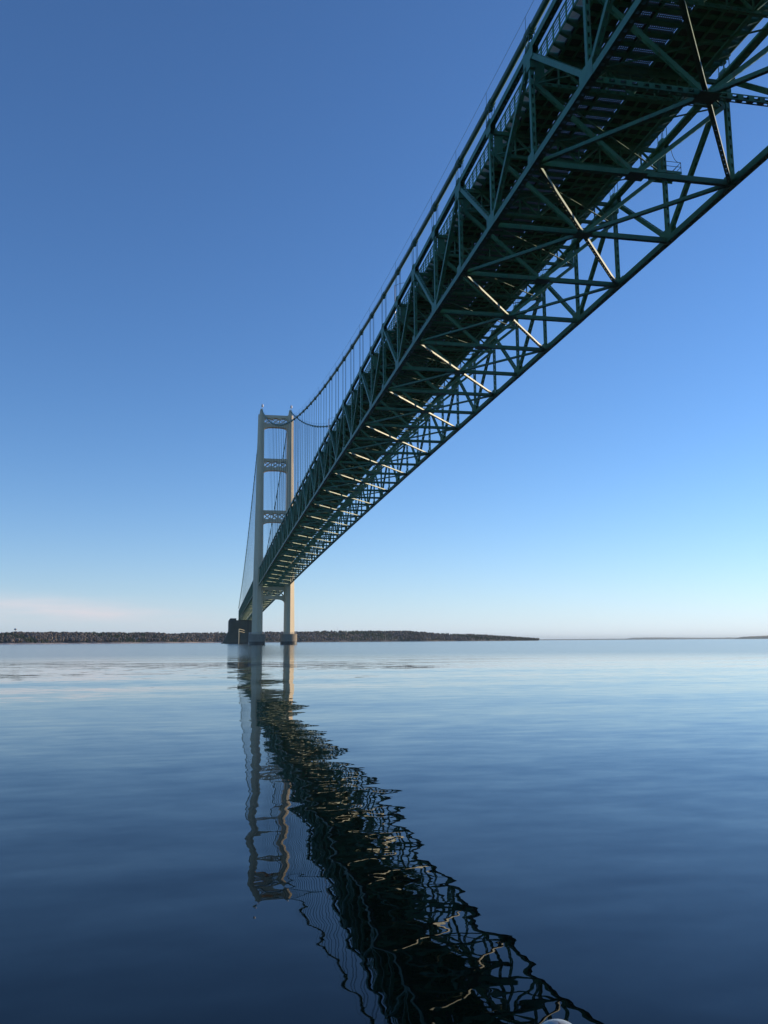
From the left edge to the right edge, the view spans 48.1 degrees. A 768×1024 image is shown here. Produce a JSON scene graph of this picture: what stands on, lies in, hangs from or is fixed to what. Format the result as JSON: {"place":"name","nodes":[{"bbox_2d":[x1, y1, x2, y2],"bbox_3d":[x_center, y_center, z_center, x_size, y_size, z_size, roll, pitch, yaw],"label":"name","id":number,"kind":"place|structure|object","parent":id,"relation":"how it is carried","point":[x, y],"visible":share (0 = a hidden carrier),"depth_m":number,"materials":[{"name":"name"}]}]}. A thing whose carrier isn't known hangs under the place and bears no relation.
{"place":"outdoors","nodes":[
{"label":"outdoors","id":0,"kind":"place"},
{"bbox_2d":[0,642,222,643],"bbox_3d":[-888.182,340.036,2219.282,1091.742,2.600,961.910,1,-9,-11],"label":"beach","id":1,"kind":"structure","parent":0,"point":[108,643],"depth_m":2186.28,"materials":[{"name":"beige sand"}]},
{"bbox_2d":[0,633,538,642],"bbox_3d":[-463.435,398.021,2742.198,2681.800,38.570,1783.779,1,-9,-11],"label":"hills","id":2,"kind":"structure","parent":0,"point":[338,640],"depth_m":3074.17,"materials":[{"name":"green plant"}]},
{"bbox_2d":[0,630,538,642],"bbox_3d":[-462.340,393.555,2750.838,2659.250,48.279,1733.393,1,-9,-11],"label":"forest","id":3,"kind":"object","parent":2,"relation":"on","point":[64,636],"visible":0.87,"depth_m":2849.94,"materials":[{"name":"green plant"}]},
{"bbox_2d":[0,639,767,1023],"bbox_3d":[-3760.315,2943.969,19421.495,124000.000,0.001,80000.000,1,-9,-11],"label":"water","id":4,"kind":"structure","parent":0,"point":[422,833],"depth_m":8.74,"materials":[{"name":"blue liquid"}]},
{"bbox_2d":[221,0,767,644],"bbox_3d":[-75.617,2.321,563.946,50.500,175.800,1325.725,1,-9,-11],"label":"suspension bridge","id":5,"kind":"structure","parent":4,"relation":"on","point":[467,290],"depth_m":108.22,"materials":[{"name":"metal"}]},
{"bbox_2d":[394,283,401,324],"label":"street lamp","id":6,"kind":"object","parent":5,"relation":"on","point":[394,301],"visible":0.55,"depth_m":156.62,"materials":[{"name":"metal"}]},
{"bbox_2d":[542,1019,570,1023],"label":"boat","id":7,"kind":"object","parent":4,"relation":"on","point":[556,1021],"visible":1,"depth_m":2.62,"materials":[{"name":"white paint"}]},
{"bbox_2d":[0,0,767,638],"label":"sky","id":8,"kind":"structure","parent":0,"point":[204,203],"materials":[{"name":"blue"}]},
{"bbox_2d":[539,637,734,639],"bbox_3d":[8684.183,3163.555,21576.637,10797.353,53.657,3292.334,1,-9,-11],"label":"distant shore","id":9,"kind":"structure","parent":0,"point":[650,638],"depth_m":20838.59,"materials":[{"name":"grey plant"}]},
{"bbox_2d":[735,636,767,638],"bbox_3d":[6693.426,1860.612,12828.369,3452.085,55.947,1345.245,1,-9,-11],"label":"distant island","id":10,"kind":"structure","parent":0,"point":[757,637],"depth_m":12405.52,"materials":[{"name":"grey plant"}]}
]}

